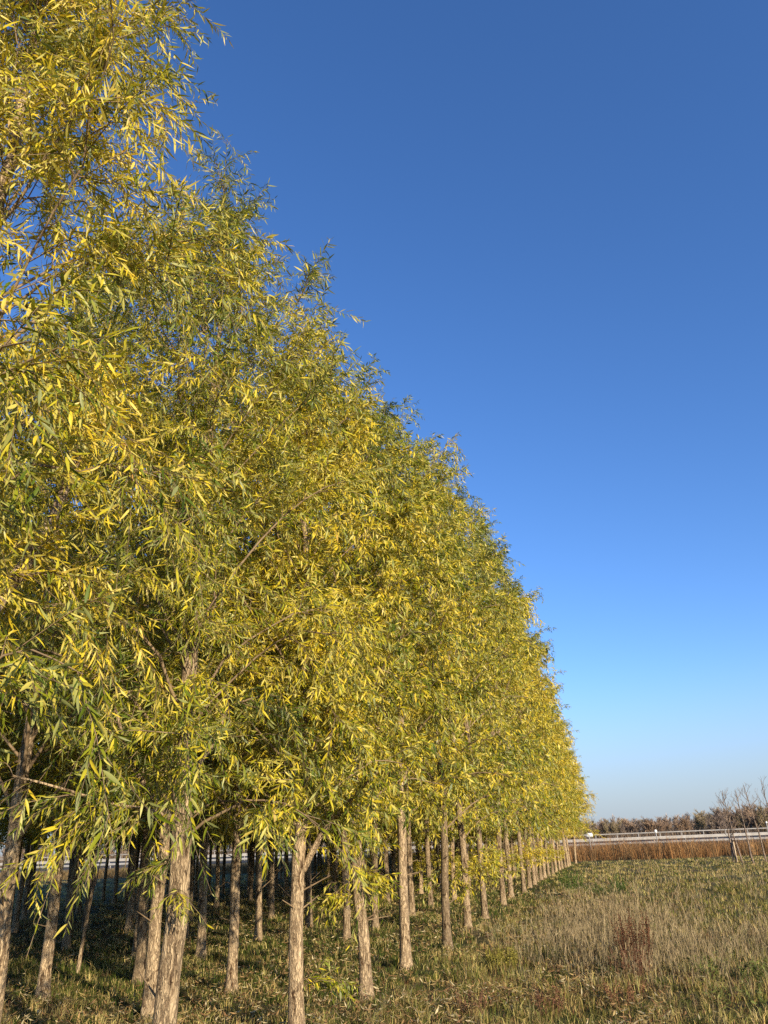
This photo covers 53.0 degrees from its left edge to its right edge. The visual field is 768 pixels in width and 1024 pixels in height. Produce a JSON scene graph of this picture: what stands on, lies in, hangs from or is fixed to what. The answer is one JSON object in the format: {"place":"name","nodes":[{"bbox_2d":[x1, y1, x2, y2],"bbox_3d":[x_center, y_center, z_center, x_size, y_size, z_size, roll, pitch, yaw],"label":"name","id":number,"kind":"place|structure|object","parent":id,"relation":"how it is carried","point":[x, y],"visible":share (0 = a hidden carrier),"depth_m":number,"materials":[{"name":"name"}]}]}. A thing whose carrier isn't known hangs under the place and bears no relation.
{"place":"outdoors","nodes":[
{"label":"outdoors","id":0,"kind":"place"},
{"bbox_2d":[0,840,766,871],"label":"highway","id":1,"kind":"structure","parent":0,"point":[278,859],"depth_m":101.91,"materials":[{"name":"asphalt"}]},
{"bbox_2d":[0,837,767,873],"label":"highway embankment","id":2,"kind":"structure","parent":0,"point":[313,857],"depth_m":100.47,"materials":[{"name":"green plant"}]},
{"bbox_2d":[0,827,766,860],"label":"guard rail","id":3,"kind":"object","parent":2,"relation":"on","point":[638,833],"visible":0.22,"depth_m":117.62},
{"bbox_2d":[0,832,767,865],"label":"guard rail","id":4,"kind":"object","parent":2,"relation":"on","point":[615,839],"visible":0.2,"depth_m":102.26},
{"bbox_2d":[0,837,767,870],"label":"guard rail","id":5,"kind":"object","parent":2,"relation":"on","point":[227,859],"visible":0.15,"depth_m":90.84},
{"bbox_2d":[0,0,767,858],"label":"sky","id":6,"kind":"structure","parent":0,"point":[547,220],"materials":[{"name":"blue"}]},
{"bbox_2d":[1,853,767,1023],"bbox_3d":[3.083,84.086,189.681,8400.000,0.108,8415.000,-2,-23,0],"label":"ground","id":7,"kind":"structure","parent":0,"point":[480,939],"depth_m":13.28,"materials":[{"name":"green plant"}]},
{"bbox_2d":[0,602,68,932],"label":"willow tree","id":8,"kind":"object","parent":7,"relation":"on","point":[15,923],"visible":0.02,"depth_m":18.96,"materials":[{"name":"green plant"}]},
{"bbox_2d":[0,710,73,919],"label":"willow tree","id":9,"kind":"object","parent":7,"relation":"on","point":[25,898],"depth_m":22.00,"materials":[{"name":"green plant"}]},
{"bbox_2d":[0,480,76,836],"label":"willow tree","id":10,"kind":"object","parent":7,"relation":"on","point":[44,756],"visible":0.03,"depth_m":13.98,"materials":[{"name":"green plant"}]},
{"bbox_2d":[3,639,80,914],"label":"willow tree","id":11,"kind":"object","parent":7,"relation":"on","point":[31,888],"visible":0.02,"depth_m":24.53,"materials":[{"name":"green plant"}]},
{"bbox_2d":[0,569,110,909],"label":"willow tree","id":12,"kind":"object","parent":7,"relation":"on","point":[22,842],"visible":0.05,"depth_m":16.80,"materials":[{"name":"green plant"}]},
{"bbox_2d":[0,686,117,921],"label":"willow tree","id":13,"kind":"object","parent":7,"relation":"on","point":[73,857],"depth_m":21.26,"materials":[{"name":"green plant"}]},
{"bbox_2d":[0,318,125,828],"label":"willow tree","id":14,"kind":"object","parent":7,"relation":"on","point":[12,762],"visible":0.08,"depth_m":8.97,"materials":[{"name":"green plant"}]},
{"bbox_2d":[0,407,132,850],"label":"willow tree","id":15,"kind":"object","parent":7,"relation":"on","point":[4,746],"visible":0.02,"depth_m":11.08,"materials":[{"name":"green plant"}]},
{"bbox_2d":[44,737,101,913],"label":"willow tree","id":16,"kind":"object","parent":7,"relation":"on","point":[78,908],"depth_m":24.24,"materials":[{"name":"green plant"}]},
{"bbox_2d":[5,511,160,948],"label":"willow tree","id":17,"kind":"object","parent":7,"relation":"on","point":[67,935],"visible":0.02,"depth_m":15.22,"materials":[{"name":"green plant"}]},
{"bbox_2d":[26,685,143,931],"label":"willow tree","id":18,"kind":"object","parent":7,"relation":"on","point":[85,908],"depth_m":18.52,"materials":[{"name":"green plant"}]},
{"bbox_2d":[72,850,103,973],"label":"broken sapling","id":19,"kind":"object","parent":7,"relation":"on","point":[79,961],"visible":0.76,"depth_m":12.06,"materials":[{"name":"brown plant"}]},
{"bbox_2d":[68,842,120,900],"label":"willow tree","id":20,"kind":"object","parent":7,"relation":"on","point":[104,880],"visible":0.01,"depth_m":31.01,"materials":[{"name":"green plant"}]},
{"bbox_2d":[85,683,141,914],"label":"willow tree","id":21,"kind":"object","parent":7,"relation":"on","point":[124,912],"visible":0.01,"depth_m":22.97,"materials":[{"name":"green plant"}]},
{"bbox_2d":[0,403,229,1002],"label":"willow tree","id":22,"kind":"object","parent":7,"relation":"on","point":[45,972],"visible":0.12,"depth_m":10.05,"materials":[{"name":"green plant"}]},
{"bbox_2d":[0,196,233,1023],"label":"willow tree","id":23,"kind":"object","parent":7,"relation":"on","point":[24,766],"visible":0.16,"depth_m":6.91,"materials":[{"name":"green plant"}]},
{"bbox_2d":[106,836,128,903],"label":"willow tree","id":24,"kind":"object","parent":7,"relation":"on","point":[115,889],"visible":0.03,"depth_m":28.58,"materials":[{"name":"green plant"}]},
{"bbox_2d":[59,554,197,933],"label":"willow tree","id":25,"kind":"object","parent":7,"relation":"on","point":[130,913],"visible":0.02,"depth_m":17.57,"materials":[{"name":"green plant"}]},
{"bbox_2d":[19,442,272,984],"bbox_3d":[-3.655,2.427,12.348,3.974,9.075,3.967,-10,-25,18],"label":"willow tree","id":26,"kind":"object","parent":7,"relation":"on","point":[141,948],"visible":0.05,"depth_m":10.93,"materials":[{"name":"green plant"}]},
{"bbox_2d":[44,508,257,957],"bbox_3d":[-4.299,3.656,15.347,4.044,9.283,4.050,-17,-28,31],"label":"willow tree","id":27,"kind":"object","parent":7,"relation":"on","point":[135,937],"visible":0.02,"depth_m":13.80,"materials":[{"name":"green plant"}]},
{"bbox_2d":[0,0,305,892],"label":"willow tree","id":28,"kind":"object","parent":7,"relation":"on","point":[84,52],"visible":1,"depth_m":4.20,"materials":[{"name":"yellow plant"}]},
{"bbox_2d":[111,756,199,920],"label":"willow tree","id":29,"kind":"object","parent":7,"relation":"on","point":[135,906],"depth_m":20.62,"materials":[{"name":"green plant"}]},
{"bbox_2d":[5,339,354,1023],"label":"willow tree","id":30,"kind":"object","parent":7,"relation":"on","point":[152,961],"visible":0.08,"depth_m":9.12,"materials":[{"name":"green plant"}]},
{"bbox_2d":[115,603,271,938],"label":"willow tree","id":31,"kind":"object","parent":7,"relation":"on","point":[187,931],"visible":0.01,"depth_m":16.31,"materials":[{"name":"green plant"}]},
{"bbox_2d":[103,498,296,959],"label":"willow tree","id":32,"kind":"object","parent":7,"relation":"on","point":[201,932],"visible":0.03,"depth_m":12.89,"materials":[{"name":"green plant"}]},
{"bbox_2d":[158,753,248,922],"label":"willow tree","id":33,"kind":"object","parent":7,"relation":"on","point":[192,875],"depth_m":19.82,"materials":[{"name":"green plant"}]},
{"bbox_2d":[193,827,214,896],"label":"willow tree","id":34,"kind":"object","parent":7,"relation":"on","point":[195,893],"visible":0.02,"depth_m":31.05,"materials":[{"name":"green plant"}]},
{"bbox_2d":[0,125,417,1023],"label":"willow tree","id":35,"kind":"object","parent":7,"relation":"on","point":[182,745],"visible":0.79,"depth_m":5.95,"materials":[{"name":"yellow plant"}]},
{"bbox_2d":[207,813,223,890],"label":"willow tree","id":36,"kind":"object","parent":7,"relation":"on","point":[209,866],"visible":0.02,"depth_m":35.49,"materials":[{"name":"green plant"}]},
{"bbox_2d":[208,803,226,892],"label":"willow tree","id":37,"kind":"object","parent":7,"relation":"on","point":[223,873],"visible":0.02,"depth_m":33.17,"materials":[{"name":"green plant"}]},
{"bbox_2d":[198,760,243,907],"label":"willow tree","id":38,"kind":"object","parent":7,"relation":"on","point":[217,882],"visible":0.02,"depth_m":25.07,"materials":[{"name":"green plant"}]},
{"bbox_2d":[91,385,359,995],"bbox_3d":[-1.970,1.985,11.380,3.667,9.024,3.673,-2,-23,-1],"label":"willow tree","id":39,"kind":"object","parent":7,"relation":"on","point":[232,961],"visible":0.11,"depth_m":10.18,"materials":[{"name":"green plant"}]},
{"bbox_2d":[230,791,255,901],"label":"willow tree","id":40,"kind":"object","parent":7,"relation":"on","point":[251,872],"visible":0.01,"depth_m":27.14,"materials":[{"name":"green plant"}]},
{"bbox_2d":[200,543,330,940],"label":"willow tree","id":41,"kind":"object","parent":7,"relation":"on","point":[258,902],"visible":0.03,"depth_m":15.35,"materials":[{"name":"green plant"}]},
{"bbox_2d":[217,769,314,905],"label":"willow tree","id":42,"kind":"object","parent":7,"relation":"on","point":[268,889],"visible":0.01,"depth_m":24.25,"materials":[{"name":"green plant"}]},
{"bbox_2d":[87,298,458,1023],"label":"willow tree","id":43,"kind":"object","parent":7,"relation":"on","point":[359,698],"visible":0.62,"depth_m":8.12,"materials":[{"name":"yellow plant"}]},
{"bbox_2d":[247,728,313,918],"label":"willow tree","id":44,"kind":"object","parent":7,"relation":"on","point":[272,899],"visible":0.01,"depth_m":20.08,"materials":[{"name":"brown plant"}]},
{"bbox_2d":[270,767,291,896],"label":"willow tree","id":45,"kind":"object","parent":7,"relation":"on","point":[286,877],"depth_m":29.40,"materials":[{"name":"brown plant"}]},
{"bbox_2d":[192,499,410,960],"bbox_3d":[-1.366,2.832,13.658,3.785,9.212,3.779,17,-30,-37],"label":"willow tree","id":46,"kind":"object","parent":7,"relation":"on","point":[294,824],"depth_m":12.74,"materials":[{"name":"green plant"}]},
{"bbox_2d":[244,651,383,927],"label":"willow tree","id":47,"kind":"object","parent":7,"relation":"on","point":[309,915],"visible":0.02,"depth_m":17.49,"materials":[{"name":"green plant"}]},
{"bbox_2d":[284,814,350,895],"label":"willow tree","id":48,"kind":"object","parent":7,"relation":"on","point":[336,868],"visible":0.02,"depth_m":24.43,"materials":[{"name":"green plant"}]},
{"bbox_2d":[209,353,487,1000],"bbox_3d":[-0.452,1.577,10.534,3.771,8.997,3.595,3,-24,-13],"label":"willow tree","id":49,"kind":"object","parent":7,"relation":"on","point":[364,952],"visible":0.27,"depth_m":10.07,"materials":[{"name":"yellow plant"}]},
{"bbox_2d":[269,517,435,942],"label":"willow tree","id":50,"kind":"object","parent":7,"relation":"on","point":[346,933],"visible":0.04,"depth_m":14.56,"materials":[{"name":"brown plant"}]},
{"bbox_2d":[322,701,431,907],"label":"willow tree","id":51,"kind":"object","parent":7,"relation":"on","point":[370,859],"visible":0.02,"depth_m":21.96,"materials":[{"name":"green plant"}]},
{"bbox_2d":[0,833,767,881],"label":"brush","id":52,"kind":"object","parent":7,"relation":"on","point":[712,848],"visible":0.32,"depth_m":61.79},
{"bbox_2d":[0,824,767,862],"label":"undergrowth","id":53,"kind":"object","parent":7,"relation":"on","point":[569,838],"visible":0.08,"depth_m":233.67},
{"bbox_2d":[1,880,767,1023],"bbox_3d":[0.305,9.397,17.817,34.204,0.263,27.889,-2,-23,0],"label":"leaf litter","id":54,"kind":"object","parent":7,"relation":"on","point":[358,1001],"visible":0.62,"depth_m":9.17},
{"bbox_2d":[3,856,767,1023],"bbox_3d":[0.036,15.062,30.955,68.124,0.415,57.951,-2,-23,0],"label":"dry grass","id":55,"kind":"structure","parent":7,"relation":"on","point":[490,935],"depth_m":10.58,"materials":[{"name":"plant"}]},
{"bbox_2d":[329,519,461,929],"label":"willow tree","id":56,"kind":"object","parent":7,"relation":"on","point":[374,923],"visible":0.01,"depth_m":16.65,"materials":[{"name":"brown plant"}]},
{"bbox_2d":[381,800,431,889],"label":"willow tree","id":57,"kind":"object","parent":7,"relation":"on","point":[394,859],"visible":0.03,"depth_m":30.53,"materials":[{"name":"brown plant"}]},
{"bbox_2d":[282,386,545,969],"bbox_3d":[0.294,2.112,12.926,4.198,9.831,3.936,-2,-23,0],"label":"willow tree","id":58,"kind":"object","parent":7,"relation":"on","point":[405,956],"visible":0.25,"depth_m":12.22,"materials":[{"name":"yellow plant"}]},
{"bbox_2d":[378,797,449,879],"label":"willow tree","id":59,"kind":"object","parent":7,"relation":"on","point":[415,868],"visible":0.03,"depth_m":26.07,"materials":[{"name":"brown plant"}]},
{"bbox_2d":[377,716,454,903],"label":"willow tree","id":60,"kind":"object","parent":7,"relation":"on","point":[386,869],"visible":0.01,"depth_m":24.12,"materials":[{"name":"brown plant"}]},
{"bbox_2d":[360,586,477,917],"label":"willow tree","id":61,"kind":"object","parent":7,"relation":"on","point":[410,882],"visible":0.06,"depth_m":18.88,"materials":[{"name":"brown plant"}]},
{"bbox_2d":[363,569,502,907],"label":"willow tree","id":62,"kind":"object","parent":7,"relation":"on","point":[427,827],"visible":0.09,"depth_m":21.59,"materials":[{"name":"yellow plant"}]},
{"bbox_2d":[410,762,474,893],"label":"willow tree","id":63,"kind":"object","parent":7,"relation":"on","point":[421,877],"visible":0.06,"depth_m":28.01,"materials":[{"name":"yellow plant"}]},
{"bbox_2d":[422,726,478,888],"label":"willow tree","id":64,"kind":"object","parent":7,"relation":"on","point":[437,858],"visible":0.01,"depth_m":30.33,"materials":[{"name":"brown plant"}]},
{"bbox_2d":[349,438,562,948],"bbox_3d":[1.143,2.985,15.070,3.997,9.971,4.166,4,-24,-14],"label":"willow tree","id":65,"kind":"object","parent":7,"relation":"on","point":[445,812],"visible":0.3,"depth_m":14.10,"materials":[{"name":"yellow plant"}]},
{"bbox_2d":[414,710,497,892],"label":"willow tree","id":66,"kind":"object","parent":7,"relation":"on","point":[458,855],"visible":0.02,"depth_m":27.21,"materials":[{"name":"yellow plant"}]},
{"bbox_2d":[364,455,558,930],"bbox_3d":[1.434,3.485,17.602,4.427,10.932,4.614,9,-26,-25],"label":"willow tree","id":67,"kind":"object","parent":7,"relation":"on","point":[464,872],"visible":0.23,"depth_m":16.46,"materials":[{"name":"yellow plant"}]},
{"bbox_2d":[427,615,511,900],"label":"willow tree","id":68,"kind":"object","parent":7,"relation":"on","point":[452,860],"visible":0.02,"depth_m":24.02,"materials":[{"name":"yellow plant"}]},
{"bbox_2d":[455,986,488,1015],"bbox_3d":[0.885,5.014,7.899,0.337,0.265,0.318,-16,-27,30],"label":"weed clump","id":69,"kind":"object","parent":7,"relation":"on","point":[469,997],"visible":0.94,"depth_m":7.90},
{"bbox_2d":[406,477,568,918],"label":"willow tree","id":70,"kind":"object","parent":7,"relation":"on","point":[484,906],"visible":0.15,"depth_m":19.24,"materials":[{"name":"yellow plant"}]},
{"bbox_2d":[464,652,518,885],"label":"willow tree","id":71,"kind":"object","parent":7,"relation":"on","point":[489,833],"visible":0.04,"depth_m":30.86,"materials":[{"name":"yellow plant"}]},
{"bbox_2d":[421,496,566,905],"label":"willow tree","id":72,"kind":"object","parent":7,"relation":"on","point":[503,901],"visible":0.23,"depth_m":22.50,"materials":[{"name":"yellow plant"}]},
{"bbox_2d":[485,944,518,970],"bbox_3d":[1.617,6.147,10.610,0.468,0.287,0.482,5,-24,-16],"label":"weed clump","id":73,"kind":"object","parent":7,"relation":"on","point":[499,956],"visible":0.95,"depth_m":10.59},
{"bbox_2d":[455,511,579,898],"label":"willow tree","id":74,"kind":"object","parent":7,"relation":"on","point":[506,840],"visible":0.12,"depth_m":25.36,"materials":[{"name":"yellow plant"}]},
{"bbox_2d":[464,558,579,892],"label":"willow tree","id":75,"kind":"object","parent":7,"relation":"on","point":[525,855],"visible":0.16,"depth_m":27.74,"materials":[{"name":"yellow plant"}]},
{"bbox_2d":[476,566,575,887],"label":"willow tree","id":76,"kind":"object","parent":7,"relation":"on","point":[529,881],"visible":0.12,"depth_m":29.65,"materials":[{"name":"yellow plant"}]},
{"bbox_2d":[494,624,581,881],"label":"willow tree","id":77,"kind":"object","parent":7,"relation":"on","point":[540,847],"visible":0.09,"depth_m":33.77,"materials":[{"name":"yellow plant"}]},
{"bbox_2d":[499,588,582,884],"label":"willow tree","id":78,"kind":"object","parent":7,"relation":"on","point":[534,881],"visible":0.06,"depth_m":31.79,"materials":[{"name":"yellow plant"}]},
{"bbox_2d":[511,623,576,879],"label":"willow tree","id":79,"kind":"object","parent":7,"relation":"on","point":[550,853],"visible":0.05,"depth_m":35.26,"materials":[{"name":"yellow plant"}]},
{"bbox_2d":[528,982,564,1018],"bbox_3d":[1.635,4.862,7.653,0.380,0.304,0.318,-2,-23,0],"label":"weed clump","id":80,"kind":"object","parent":7,"relation":"on","point":[559,1001],"visible":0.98,"depth_m":7.68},
{"bbox_2d":[516,668,587,877],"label":"willow tree","id":81,"kind":"object","parent":7,"relation":"on","point":[568,822],"visible":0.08,"depth_m":36.97,"materials":[{"name":"yellow plant"}]},
{"bbox_2d":[527,672,588,875],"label":"willow tree","id":82,"kind":"object","parent":7,"relation":"on","point":[552,850],"visible":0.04,"depth_m":39.05,"materials":[{"name":"yellow plant"}]},
{"bbox_2d":[539,692,581,873],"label":"willow tree","id":83,"kind":"object","parent":7,"relation":"on","point":[555,858],"visible":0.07,"depth_m":40.86,"materials":[{"name":"yellow plant"}]},
{"bbox_2d":[548,719,583,868],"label":"willow tree","id":84,"kind":"object","parent":7,"relation":"on","point":[561,861],"visible":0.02,"depth_m":47.46,"materials":[{"name":"yellow plant"}]},
{"bbox_2d":[546,703,591,871],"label":"willow tree","id":85,"kind":"object","parent":7,"relation":"on","point":[553,847],"visible":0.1,"depth_m":43.09,"materials":[{"name":"yellow plant"}]},
{"bbox_2d":[547,740,590,869],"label":"willow tree","id":86,"kind":"object","parent":7,"relation":"on","point":[561,847],"visible":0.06,"depth_m":45.03,"materials":[{"name":"yellow plant"}]},
{"bbox_2d":[548,748,591,864],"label":"willow tree","id":87,"kind":"object","parent":7,"relation":"on","point":[581,810],"visible":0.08,"depth_m":53.16,"materials":[{"name":"yellow plant"}]},
{"bbox_2d":[557,868,584,890],"bbox_3d":[6.429,12.477,26.132,0.896,0.713,0.834,-16,-27,28],"label":"weed clump","id":88,"kind":"object","parent":7,"relation":"on","point":[567,882],"visible":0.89,"depth_m":26.06,"materials":[{"name":"green plant"}]},
{"bbox_2d":[549,721,597,867],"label":"willow tree","id":89,"kind":"object","parent":7,"relation":"on","point":[564,846],"visible":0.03,"depth_m":48.97,"materials":[{"name":"yellow plant"}]},
{"bbox_2d":[559,750,593,866],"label":"willow tree","id":90,"kind":"object","parent":7,"relation":"on","point":[566,853],"visible":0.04,"depth_m":51.09,"materials":[{"name":"yellow plant"}]},
{"bbox_2d":[567,759,603,863],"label":"willow tree","id":91,"kind":"object","parent":7,"relation":"on","point":[573,837],"visible":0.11,"depth_m":55.27,"materials":[{"name":"yellow plant"}]},
{"bbox_2d":[584,883,632,896],"bbox_3d":[6.813,11.432,23.309,1.356,0.376,1.398,-2,-23,0],"label":"weed clump","id":92,"kind":"object","parent":7,"relation":"on","point":[600,889],"visible":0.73,"depth_m":23.22,"materials":[{"name":"green plant"}]},
{"bbox_2d":[602,976,646,1009],"bbox_3d":[2.492,5.012,8.055,0.502,0.283,0.324,4,-24,-13],"label":"weed clump","id":93,"kind":"object","parent":7,"relation":"on","point":[627,992],"visible":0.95,"depth_m":8.01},
{"bbox_2d":[608,940,646,981],"bbox_3d":[2.974,5.454,9.329,0.503,0.425,0.397,-2,-23,0],"label":"weed clump","id":94,"kind":"object","parent":7,"relation":"on","point":[639,961],"visible":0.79,"depth_m":9.34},
{"bbox_2d":[608,909,653,972],"bbox_3d":[3.248,5.590,10.049,0.544,0.741,0.536,-2,-23,0],"label":"weed clump","id":95,"kind":"object","parent":7,"relation":"on","point":[622,931],"visible":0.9,"depth_m":10.01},
{"bbox_2d":[499,856,767,1020],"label":"dead weeds","id":96,"kind":"object","parent":7,"relation":"on","point":[603,920],"visible":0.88,"depth_m":11.99,"materials":[{"name":"plant"}]},
{"bbox_2d":[691,812,706,833],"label":"bare tree","id":97,"kind":"object","parent":7,"relation":"on","point":[699,823],"visible":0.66,"depth_m":239.82,"materials":[{"name":"brown plant"}]},
{"bbox_2d":[708,806,727,833],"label":"bare tree","id":98,"kind":"object","parent":7,"relation":"on","point":[719,822],"visible":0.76,"depth_m":231.85,"materials":[{"name":"brown plant"}]},
{"bbox_2d":[711,790,736,861],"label":"bare sapling","id":99,"kind":"object","parent":7,"relation":"on","point":[720,802],"visible":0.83,"depth_m":48.18,"materials":[{"name":"brown plant"}]},
{"bbox_2d":[686,951,767,981],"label":"weed clump","id":100,"kind":"object","parent":7,"relation":"on","point":[753,968],"visible":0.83,"depth_m":9.23,"materials":[{"name":"green plant"}]},
{"bbox_2d":[716,787,742,862],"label":"bare sapling","id":101,"kind":"object","parent":7,"relation":"on","point":[730,825],"visible":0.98,"depth_m":46.66,"materials":[{"name":"brown plant"}]},
{"bbox_2d":[700,979,766,1012],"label":"weed clump","id":102,"kind":"object","parent":7,"relation":"on","point":[753,1002],"visible":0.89,"depth_m":7.73,"materials":[{"name":"green plant"}]},
{"bbox_2d":[727,785,754,863],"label":"bare sapling","id":103,"kind":"object","parent":7,"relation":"on","point":[744,808],"visible":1,"depth_m":43.24,"materials":[{"name":"brown plant"}]},
{"bbox_2d":[736,782,766,860],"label":"bare sapling","id":104,"kind":"object","parent":7,"relation":"on","point":[744,791],"visible":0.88,"depth_m":45.39,"materials":[{"name":"brown plant"}]},
{"bbox_2d":[752,802,767,831],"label":"bare tree","id":105,"kind":"object","parent":7,"relation":"on","point":[764,819],"visible":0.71,"depth_m":232.94,"materials":[{"name":"brown plant"}]},
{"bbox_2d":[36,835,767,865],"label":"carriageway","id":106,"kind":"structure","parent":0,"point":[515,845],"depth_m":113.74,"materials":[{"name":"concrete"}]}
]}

